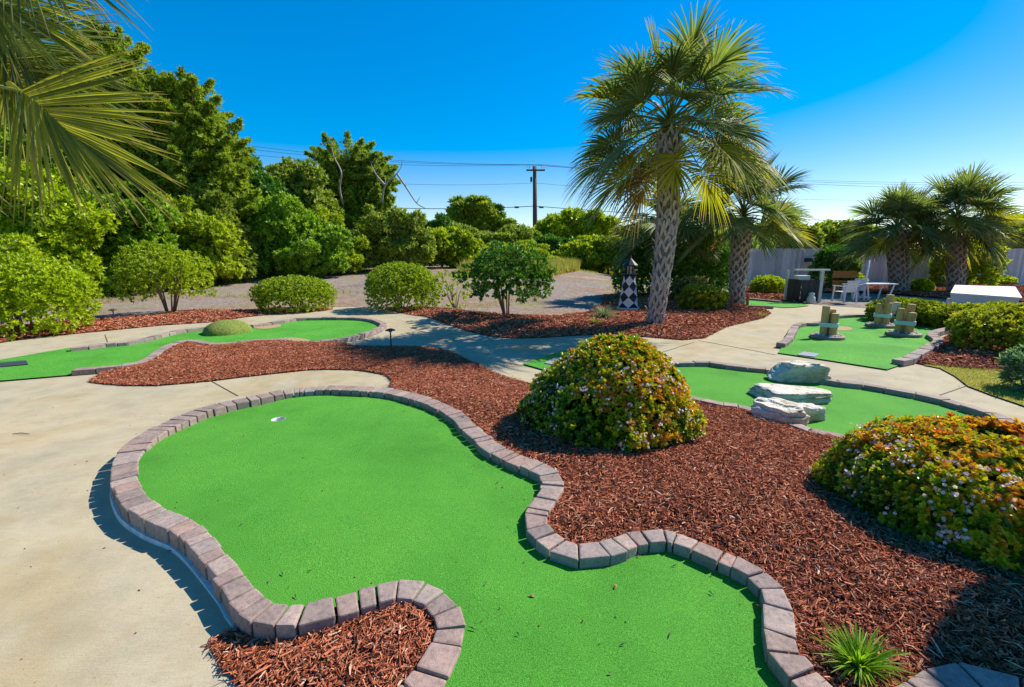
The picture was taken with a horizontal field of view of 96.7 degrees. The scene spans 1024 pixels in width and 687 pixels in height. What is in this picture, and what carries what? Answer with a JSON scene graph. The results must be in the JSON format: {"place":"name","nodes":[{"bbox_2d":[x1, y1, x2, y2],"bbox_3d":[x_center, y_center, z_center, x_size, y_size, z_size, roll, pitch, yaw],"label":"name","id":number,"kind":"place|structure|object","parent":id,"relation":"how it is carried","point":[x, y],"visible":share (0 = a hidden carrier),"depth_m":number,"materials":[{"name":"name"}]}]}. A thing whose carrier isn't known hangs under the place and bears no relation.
{"place":"outdoors","nodes":[
{"label":"outdoors","id":0,"kind":"place"},
{"bbox_2d":[137,394,782,686],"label":"putting green","id":1,"kind":"object","parent":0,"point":[417,491],"visible":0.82,"depth_m":2.43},
{"bbox_2d":[0,300,1023,686],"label":"concrete path","id":2,"kind":"structure","parent":0,"point":[76,606],"depth_m":3.38,"materials":[{"name":"beige concrete"}]},
{"bbox_2d":[0,0,187,240],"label":"palm tree","id":3,"kind":"object","parent":2,"relation":"on","point":[79,143],"visible":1,"depth_m":3.24,"materials":[{"name":"green plant"}]},
{"bbox_2d":[71,338,289,375],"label":"brick kerb","id":4,"kind":"structure","parent":2,"relation":"on","point":[97,369],"depth_m":7.10,"materials":[{"name":"grey brick"}]},
{"bbox_2d":[0,320,378,379],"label":"putting green","id":5,"kind":"object","parent":2,"relation":"on","point":[64,361],"visible":0.66,"depth_m":8.27,"materials":[{"name":"green carpet"}]},
{"bbox_2d":[0,360,27,366],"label":"tee mat","id":6,"kind":"object","parent":5,"relation":"on","point":[12,363],"visible":1,"depth_m":7.17,"materials":[{"name":"rubber"}]},
{"bbox_2d":[202,319,252,335],"bbox_3d":[-6.299,-0.381,10.028,0.982,0.280,0.973,0,11,0],"label":"turf mound","id":7,"kind":"object","parent":5,"relation":"on","point":[225,327],"visible":1,"depth_m":9.78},
{"bbox_2d":[70,317,386,351],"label":"brick kerb","id":8,"kind":"structure","parent":5,"relation":"on","point":[382,326],"depth_m":9.62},
{"bbox_2d":[200,596,446,686],"bbox_3d":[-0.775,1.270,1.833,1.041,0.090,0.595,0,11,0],"label":"mulch bed","id":9,"kind":"object","parent":2,"relation":"on","point":[306,682],"visible":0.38,"depth_m":1.81,"materials":[{"name":"brown wood"}]},
{"bbox_2d":[105,335,967,395],"bbox_3d":[-1.357,0.231,7.763,14.949,0.006,4.309,0,11,0],"label":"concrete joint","id":10,"kind":"object","parent":2,"relation":"on","point":[664,351],"visible":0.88,"depth_m":6.28,"materials":[{"name":"grey concrete"}]},
{"bbox_2d":[86,339,1023,686],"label":"mulch bed","id":11,"kind":"object","parent":2,"relation":"on","point":[811,581],"visible":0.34,"depth_m":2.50,"materials":[{"name":"brown wood"}]},
{"bbox_2d":[516,332,708,451],"bbox_3d":[0.879,0.342,4.187,1.699,0.905,1.632,0,11,0],"label":"flowering shrub","id":12,"kind":"object","parent":11,"relation":"on","point":[620,390],"visible":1,"depth_m":3.73,"materials":[{"name":"green plant"}]},
{"bbox_2d":[805,620,922,686],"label":"grass clump","id":13,"kind":"object","parent":11,"relation":"on","point":[856,651],"visible":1,"depth_m":1.73,"materials":[{"name":"green plant"}]},
{"bbox_2d":[807,412,1023,574],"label":"flowering shrub","id":14,"kind":"object","parent":11,"relation":"on","point":[950,479],"visible":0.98,"depth_m":2.54,"materials":[{"name":"green plant"}]},
{"bbox_2d":[110,385,1023,686],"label":"brick kerb","id":15,"kind":"structure","parent":2,"relation":"on","point":[202,555],"depth_m":2.31,"materials":[{"name":"grey brick"}]},
{"bbox_2d":[523,351,975,433],"bbox_3d":[2.966,0.551,6.063,2.586,0.001,5.956,-10,15,-41],"label":"putting green","id":16,"kind":"object","parent":2,"relation":"on","point":[847,409],"visible":0.41,"depth_m":5.50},
{"bbox_2d":[751,397,809,425],"bbox_3d":[2.756,0.723,4.697,0.530,0.250,0.390,5,12,24],"label":"rock","id":17,"kind":"object","parent":16,"relation":"on","point":[780,410],"visible":0.75,"depth_m":4.59,"materials":[{"name":"stone"}]},
{"bbox_2d":[748,383,832,403],"bbox_3d":[3.380,0.596,5.494,0.834,0.148,0.503,0,11,0],"label":"rock","id":18,"kind":"object","parent":16,"relation":"on","point":[802,394],"visible":0.89,"depth_m":5.34,"materials":[{"name":"stone"}]},
{"bbox_2d":[766,360,831,382],"bbox_3d":[3.920,0.380,6.247,0.787,0.293,0.331,1,11,4],"label":"rock","id":19,"kind":"object","parent":16,"relation":"on","point":[795,371],"visible":0.96,"depth_m":6.13,"materials":[{"name":"stone"}]},
{"bbox_2d":[799,403,825,421],"bbox_3d":[3.149,0.728,4.815,0.261,0.161,0.206,-3,12,-17],"label":"rock","id":20,"kind":"object","parent":16,"relation":"on","point":[815,412],"visible":0.61,"depth_m":4.74,"materials":[{"name":"stone"}]},
{"bbox_2d":[671,361,1014,422],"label":"brick kerb","id":21,"kind":"structure","parent":16,"relation":"on","point":[962,407],"depth_m":5.72,"materials":[{"name":"grey brick"}]},
{"bbox_2d":[691,396,843,436],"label":"brick kerb","id":22,"kind":"structure","parent":2,"relation":"on","point":[796,425],"depth_m":4.97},
{"bbox_2d":[745,300,808,306],"bbox_3d":[8.970,-1.388,15.764,2.235,0.001,2.702,5,13,25],"label":"putting green","id":23,"kind":"object","parent":2,"relation":"on","point":[782,304],"visible":0.55,"depth_m":15.44,"materials":[{"name":"green carpet"}]},
{"bbox_2d":[778,317,939,368],"bbox_3d":[7.674,-0.273,10.005,7.233,0.070,2.503,-10,15,-40],"label":"putting green","id":24,"kind":"object","parent":2,"relation":"on","point":[862,344],"visible":0.63,"depth_m":8.48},
{"bbox_2d":[810,306,845,340],"bbox_3d":[6.501,-0.439,9.327,0.614,0.655,0.620,0,11,0],"label":"post bundle","id":25,"kind":"object","parent":24,"relation":"on","point":[829,324],"visible":1,"depth_m":9.28,"materials":[{"name":"brown wood"}]},
{"bbox_2d":[776,314,942,347],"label":"brick kerb","id":26,"kind":"structure","parent":24,"relation":"on","point":[788,339],"depth_m":10.26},
{"bbox_2d":[865,294,894,327],"bbox_3d":[8.784,-0.777,10.763,0.614,0.755,0.620,0,11,0],"label":"post bundle","id":27,"kind":"object","parent":24,"relation":"on","point":[885,316],"visible":0.99,"depth_m":10.67,"materials":[{"name":"brown wood"}]},
{"bbox_2d":[885,304,922,337],"bbox_3d":[8.329,-0.498,9.625,0.614,0.655,0.620,0,11,0],"label":"post bundle","id":28,"kind":"object","parent":24,"relation":"on","point":[905,323],"visible":1,"depth_m":9.57,"materials":[{"name":"brown wood"}]},
{"bbox_2d":[891,327,950,365],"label":"brick kerb","id":29,"kind":"structure","parent":2,"relation":"on","point":[934,344],"depth_m":7.93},
{"bbox_2d":[0,264,1023,325],"bbox_3d":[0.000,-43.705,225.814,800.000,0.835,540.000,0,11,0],"label":"ground","id":30,"kind":"structure","parent":0,"point":[576,291],"depth_m":17.45,"materials":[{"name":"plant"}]},
{"bbox_2d":[0,231,43,257],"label":"bush","id":31,"kind":"object","parent":30,"relation":"on","point":[15,242],"visible":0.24,"depth_m":13.71,"materials":[{"name":"green plant"}]},
{"bbox_2d":[0,155,120,302],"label":"bush","id":32,"kind":"object","parent":30,"relation":"on","point":[67,233],"visible":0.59,"depth_m":15.93,"materials":[{"name":"green plant"}]},
{"bbox_2d":[0,119,136,199],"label":"bush","id":33,"kind":"object","parent":30,"relation":"on","point":[53,164],"visible":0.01,"depth_m":19.38,"materials":[{"name":"green plant"}]},
{"bbox_2d":[14,13,155,193],"bbox_3d":[-21.195,-9.598,23.654,8.115,12.745,5.557,0,11,0],"label":"cedar tree","id":34,"kind":"object","parent":30,"relation":"on","point":[138,54],"visible":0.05,"depth_m":22.01,"materials":[{"name":"green plant"}]},
{"bbox_2d":[78,252,131,297],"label":"bush","id":35,"kind":"object","parent":30,"relation":"on","point":[107,289],"visible":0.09,"depth_m":17.52,"materials":[{"name":"green plant"}]},
{"bbox_2d":[77,187,183,295],"bbox_3d":[-16.225,-4.030,18.515,5.179,4.360,3.209,0,11,0],"label":"bush","id":36,"kind":"object","parent":30,"relation":"on","point":[129,231],"visible":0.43,"depth_m":17.82,"materials":[{"name":"green plant"}]},
{"bbox_2d":[0,308,331,342],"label":"mulch bed","id":37,"kind":"object","parent":30,"relation":"on","point":[19,335],"visible":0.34,"depth_m":11.15,"materials":[{"name":"brown plant"}]},
{"bbox_2d":[0,251,103,341],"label":"shrub","id":38,"kind":"object","parent":37,"relation":"on","point":[25,280],"visible":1,"depth_m":9.58,"materials":[{"name":"green plant"}]},
{"bbox_2d":[106,239,220,312],"bbox_3d":[-9.950,-1.927,13.163,2.392,2.137,2.665,0,11,0],"label":"shrub","id":39,"kind":"object","parent":37,"relation":"on","point":[169,264],"visible":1,"depth_m":12.61,"materials":[{"name":"green plant"}]},
{"bbox_2d":[248,274,337,312],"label":"hedge shrub","id":40,"kind":"object","parent":37,"relation":"on","point":[293,289],"visible":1,"depth_m":13.46,"materials":[{"name":"green plant"}]},
{"bbox_2d":[93,65,264,280],"bbox_3d":[-16.271,-8.210,22.754,7.492,10.280,4.960,0,11,0],"label":"cedar tree","id":41,"kind":"object","parent":30,"relation":"on","point":[201,143],"visible":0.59,"depth_m":21.41,"materials":[{"name":"green plant"}]},
{"bbox_2d":[131,191,250,285],"bbox_3d":[-14.924,-4.737,21.078,5.247,4.321,3.393,0,11,0],"label":"bush","id":42,"kind":"object","parent":30,"relation":"on","point":[217,243],"visible":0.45,"depth_m":20.42,"materials":[{"name":"green plant"}]},
{"bbox_2d":[185,177,260,282],"bbox_3d":[-14.160,-5.453,22.317,3.245,5.119,3.014,3,12,15],"label":"bush","id":43,"kind":"object","parent":30,"relation":"on","point":[203,198],"visible":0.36,"depth_m":22.10,"materials":[{"name":"green plant"}]},
{"bbox_2d":[240,153,288,198],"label":"tree","id":44,"kind":"object","parent":30,"relation":"on","point":[260,178],"visible":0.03,"depth_m":24.39,"materials":[{"name":"green plant"}]},
{"bbox_2d":[238,190,353,277],"bbox_3d":[-12.053,-5.737,24.428,7.017,4.586,4.045,0,11,0],"label":"bush","id":45,"kind":"object","parent":30,"relation":"on","point":[298,240],"visible":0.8,"depth_m":23.56,"materials":[{"name":"green plant"}]},
{"bbox_2d":[253,156,344,216],"bbox_3d":[-13.667,-7.827,27.824,7.208,6.912,4.724,0,11,0],"label":"tree","id":46,"kind":"object","parent":30,"relation":"on","point":[303,180],"visible":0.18,"depth_m":26.80,"materials":[{"name":"green plant"}]},
{"bbox_2d":[311,204,372,273],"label":"bush","id":47,"kind":"object","parent":30,"relation":"on","point":[354,255],"visible":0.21,"depth_m":25.94,"materials":[{"name":"green plant"}]},
{"bbox_2d":[297,130,423,234],"bbox_3d":[-10.097,-9.735,30.981,10.282,9.362,5.857,5,12,23],"label":"tree","id":48,"kind":"object","parent":30,"relation":"on","point":[360,177],"visible":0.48,"depth_m":30.23,"materials":[{"name":"green plant"}]},
{"bbox_2d":[350,203,436,268],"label":"bush","id":49,"kind":"object","parent":30,"relation":"on","point":[403,235],"visible":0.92,"depth_m":27.32,"materials":[{"name":"green plant"}]},
{"bbox_2d":[416,213,451,264],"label":"bush","id":50,"kind":"object","parent":30,"relation":"on","point":[443,221],"visible":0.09,"depth_m":34.42,"materials":[{"name":"green plant"}]},
{"bbox_2d":[408,225,485,267],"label":"bush","id":51,"kind":"object","parent":30,"relation":"on","point":[450,246],"visible":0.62,"depth_m":30.56,"materials":[{"name":"green plant"}]},
{"bbox_2d":[434,194,518,232],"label":"tree","id":52,"kind":"object","parent":30,"relation":"on","point":[482,213],"visible":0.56,"depth_m":47.19,"materials":[{"name":"green plant"}]},
{"bbox_2d":[445,220,541,245],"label":"bush","id":53,"kind":"object","parent":30,"relation":"on","point":[510,232],"visible":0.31,"depth_m":36.12,"materials":[{"name":"green plant"}]},
{"bbox_2d":[454,239,559,259],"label":"bush","id":54,"kind":"object","parent":30,"relation":"on","point":[542,251],"visible":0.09,"depth_m":31.98,"materials":[{"name":"green plant"}]},
{"bbox_2d":[526,164,544,226],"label":"utility pole","id":55,"kind":"object","parent":30,"relation":"on","point":[534,169],"visible":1,"depth_m":49.47,"materials":[{"name":"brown wood"}]},
{"bbox_2d":[260,150,911,184],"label":"power line","id":56,"kind":"object","parent":55,"relation":"attached to","point":[568,167],"visible":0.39,"depth_m":48.81,"materials":[{"name":"black metal"}]},
{"bbox_2d":[247,145,1019,182],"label":"power line","id":57,"kind":"object","parent":55,"relation":"attached to","point":[694,175],"visible":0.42,"depth_m":49.26,"materials":[{"name":"black metal"}]},
{"bbox_2d":[403,206,881,220],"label":"power line","id":58,"kind":"object","parent":55,"relation":"attached to","point":[528,206],"visible":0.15,"depth_m":49.68,"materials":[{"name":"black metal"}]},
{"bbox_2d":[530,233,574,255],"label":"bush","id":59,"kind":"object","parent":30,"relation":"on","point":[555,242],"visible":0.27,"depth_m":38.28,"materials":[{"name":"green plant"}]},
{"bbox_2d":[530,206,622,238],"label":"tree","id":60,"kind":"object","parent":30,"relation":"on","point":[564,223],"visible":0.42,"depth_m":43.30,"materials":[{"name":"green plant"}]},
{"bbox_2d":[385,292,771,339],"bbox_3d":[3.317,-1.036,13.787,12.127,0.145,8.364,-6,13,-29],"label":"mulch bed","id":61,"kind":"object","parent":30,"relation":"on","point":[587,327],"visible":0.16,"depth_m":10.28,"materials":[{"name":"brown wood"}]},
{"bbox_2d":[363,260,440,310],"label":"hedge shrub","id":62,"kind":"object","parent":61,"relation":"on","point":[409,276],"visible":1,"depth_m":13.63,"materials":[{"name":"green plant"}]},
{"bbox_2d":[435,269,475,308],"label":"shrub","id":63,"kind":"object","parent":61,"relation":"on","point":[450,289],"visible":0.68,"depth_m":14.43,"materials":[{"name":"green plant"}]},
{"bbox_2d":[451,240,557,314],"bbox_3d":[-0.151,-1.761,12.440,2.635,2.094,2.597,9,14,38],"label":"shrub","id":64,"kind":"object","parent":61,"relation":"on","point":[483,259],"visible":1,"depth_m":11.76,"materials":[{"name":"green plant"}]},
{"bbox_2d":[587,304,620,318],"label":"grass tuft","id":65,"kind":"object","parent":61,"relation":"on","point":[605,312],"visible":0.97,"depth_m":11.88,"materials":[{"name":"green plant"}]},
{"bbox_2d":[617,255,638,309],"bbox_3d":[3.439,-1.792,13.341,0.644,1.564,0.644,0,11,0],"label":"garden lighthouse","id":66,"kind":"object","parent":61,"relation":"on","point":[628,298],"visible":0.99,"depth_m":13.21,"materials":[{"name":"white paint"}]},
{"bbox_2d":[607,186,722,272],"bbox_3d":[5.511,-3.966,16.899,4.328,4.773,4.191,0,11,0],"label":"evergreen tree","id":67,"kind":"object","parent":61,"relation":"on","point":[691,227],"visible":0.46,"depth_m":16.27,"materials":[{"name":"green plant"}]},
{"bbox_2d":[610,225,730,295],"bbox_3d":[6.422,-3.293,17.994,5.081,2.972,3.192,0,11,0],"label":"hedge shrub","id":68,"kind":"object","parent":61,"relation":"on","point":[639,255],"visible":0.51,"depth_m":17.11,"materials":[{"name":"green plant"}]},
{"bbox_2d":[560,0,795,323],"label":"palm tree","id":69,"kind":"object","parent":61,"relation":"on","point":[688,64],"visible":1,"depth_m":9.43,"materials":[{"name":"green plant"}]},
{"bbox_2d":[669,275,713,299],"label":"azalea shrub","id":70,"kind":"object","parent":61,"relation":"on","point":[676,287],"visible":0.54,"depth_m":15.61,"materials":[{"name":"green plant"}]},
{"bbox_2d":[675,283,731,309],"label":"azalea shrub","id":71,"kind":"object","parent":61,"relation":"on","point":[701,297],"visible":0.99,"depth_m":13.04,"materials":[{"name":"green plant"}]},
{"bbox_2d":[675,139,817,303],"bbox_3d":[7.511,-3.854,15.167,4.800,5.370,4.367,6,13,27],"label":"palm tree","id":72,"kind":"object","parent":61,"relation":"on","point":[743,229],"visible":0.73,"depth_m":14.66,"materials":[{"name":"green plant"}]},
{"bbox_2d":[552,224,634,274],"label":"bush","id":73,"kind":"object","parent":30,"relation":"on","point":[594,253],"visible":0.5,"depth_m":32.60,"materials":[{"name":"green plant"}]},
{"bbox_2d":[751,219,827,264],"bbox_3d":[20.767,-7.319,35.080,6.475,4.869,3.244,1,11,7],"label":"evergreen tree","id":74,"kind":"object","parent":30,"relation":"on","point":[818,235],"visible":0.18,"depth_m":34.32,"materials":[{"name":"green plant"}]},
{"bbox_2d":[831,281,860,302],"bbox_3d":[11.974,-1.872,16.332,0.537,0.778,0.634,-1,11,-6],"label":"patio chair","id":75,"kind":"object","parent":30,"relation":"on","point":[851,286],"visible":1,"depth_m":16.11,"materials":[{"name":"white paint"}]},
{"bbox_2d":[815,217,882,248],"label":"evergreen tree","id":76,"kind":"object","parent":30,"relation":"on","point":[835,235],"visible":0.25,"depth_m":36.12,"materials":[{"name":"green plant"}]},
{"bbox_2d":[840,278,867,299],"bbox_3d":[12.991,-2.060,17.273,0.634,0.778,0.537,-3,12,-15],"label":"patio chair","id":77,"kind":"object","parent":30,"relation":"on","point":[862,287],"visible":0.58,"depth_m":17.21,"materials":[{"name":"white paint"}]},
{"bbox_2d":[857,283,898,299],"bbox_3d":[13.753,-1.980,17.277,1.200,0.622,0.680,0,11,0],"label":"patio table","id":78,"kind":"object","parent":30,"relation":"on","point":[881,284],"visible":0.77,"depth_m":17.00,"materials":[{"name":"white paint"}]},
{"bbox_2d":[746,248,1023,284],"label":"wooden fence","id":79,"kind":"object","parent":30,"relation":"on","point":[878,271],"visible":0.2,"depth_m":25.23,"materials":[{"name":"grey wood"}]},
{"bbox_2d":[822,282,1023,300],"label":"mulch bed","id":80,"kind":"object","parent":30,"relation":"on","point":[913,294],"visible":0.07,"depth_m":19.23,"materials":[{"name":"brown plant"}]},
{"bbox_2d":[807,243,863,287],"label":"shrub","id":81,"kind":"object","parent":80,"relation":"on","point":[823,258],"visible":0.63,"depth_m":22.22,"materials":[{"name":"green plant"}]},
{"bbox_2d":[831,271,856,292],"bbox_3d":[14.806,-2.721,20.122,1.050,0.950,0.445,0,11,0],"label":"wooden bench","id":82,"kind":"object","parent":80,"relation":"on","point":[844,274],"visible":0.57,"depth_m":20.22,"materials":[{"name":"orange wood"}]},
{"bbox_2d":[832,179,963,291],"bbox_3d":[16.782,-4.609,19.988,4.453,5.035,4.872,0,11,0],"label":"palm tree","id":83,"kind":"object","parent":80,"relation":"on","point":[904,204],"visible":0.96,"depth_m":19.53,"materials":[{"name":"green plant"}]},
{"bbox_2d":[909,278,936,290],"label":"hedge shrub","id":84,"kind":"object","parent":80,"relation":"on","point":[923,284],"visible":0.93,"depth_m":20.20,"materials":[{"name":"green plant"}]},
{"bbox_2d":[879,159,1023,290],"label":"palm tree","id":85,"kind":"object","parent":80,"relation":"on","point":[969,191],"visible":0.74,"depth_m":18.59,"materials":[{"name":"green plant"}]},
{"bbox_2d":[927,236,1012,285],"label":"shrub","id":86,"kind":"object","parent":80,"relation":"on","point":[989,276],"visible":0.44,"depth_m":22.58,"materials":[{"name":"green plant"}]},
{"bbox_2d":[968,274,1019,284],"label":"shrub","id":87,"kind":"object","parent":80,"relation":"on","point":[1007,280],"visible":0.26,"depth_m":24.41,"materials":[{"name":"green plant"}]},
{"bbox_2d":[917,326,1018,370],"bbox_3d":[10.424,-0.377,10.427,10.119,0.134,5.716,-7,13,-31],"label":"mulch bed","id":88,"kind":"object","parent":30,"relation":"on","point":[969,360],"visible":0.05,"depth_m":7.23,"materials":[{"name":"brown plant"}]},
{"bbox_2d":[863,296,944,325],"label":"azalea shrub","id":89,"kind":"object","parent":88,"relation":"on","point":[903,301],"visible":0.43,"depth_m":11.20,"materials":[{"name":"green plant"}]},
{"bbox_2d":[916,302,986,327],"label":"azalea shrub","id":90,"kind":"object","parent":88,"relation":"on","point":[943,310],"visible":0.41,"depth_m":10.53,"materials":[{"name":"green plant"}]},
{"bbox_2d":[943,302,1023,352],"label":"azalea shrub","id":91,"kind":"object","parent":88,"relation":"on","point":[998,323],"visible":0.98,"depth_m":7.77,"materials":[{"name":"green plant"}]},
{"bbox_2d":[971,299,1020,306],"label":"azalea shrub","id":92,"kind":"object","parent":88,"relation":"on","point":[992,303],"visible":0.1,"depth_m":11.63,"materials":[{"name":"green plant"}]},
{"bbox_2d":[944,285,1021,303],"bbox_3d":[13.630,-1.259,13.308,1.549,0.794,2.290,10,15,42],"label":"lidded box","id":93,"kind":"object","parent":30,"relation":"on","point":[962,294],"visible":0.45,"depth_m":12.81,"materials":[{"name":"white paint"}]},
{"bbox_2d":[976,211,1023,248],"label":"evergreen tree","id":94,"kind":"object","parent":30,"relation":"on","point":[1019,228],"visible":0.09,"depth_m":33.92,"materials":[{"name":"green plant"}]},
{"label":"mulch bed","id":95,"kind":"structure","parent":30,"relation":"on","visible":0},
{"bbox_2d":[749,274,784,292],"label":"hedge shrub","id":96,"kind":"object","parent":95,"relation":"on","point":[768,283],"visible":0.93,"depth_m":19.40,"materials":[{"name":"green plant"}]},
{"bbox_2d":[744,286,796,301],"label":"mulch chips","id":97,"kind":"object","parent":95,"relation":"on","point":[767,295],"visible":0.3,"depth_m":18.14,"materials":[{"name":"brown plant"}]},
{"bbox_2d":[783,269,830,302],"bbox_3d":[10.568,-2.102,16.442,1.244,1.179,0.885,0,11,0],"label":"bin enclosure","id":98,"kind":"object","parent":95,"relation":"on","point":[793,288],"visible":0.92,"depth_m":16.10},
{"bbox_2d":[2,0,1023,247],"label":"sky","id":99,"kind":"structure","parent":0,"point":[886,92],"materials":[{"name":"blue"}]},
{"bbox_2d":[454,256,681,284],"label":"dry grass","id":100,"kind":"structure","parent":0,"point":[565,265],"depth_m":27.61,"materials":[{"name":"plant"}]},
{"bbox_2d":[926,363,1023,404],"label":"thin lawn","id":101,"kind":"structure","parent":0,"point":[992,382],"depth_m":6.14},
{"bbox_2d":[994,343,1023,391],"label":"shrub","id":102,"kind":"object","parent":101,"relation":"on","point":[1012,363],"visible":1,"depth_m":5.88,"materials":[{"name":"green plant"}]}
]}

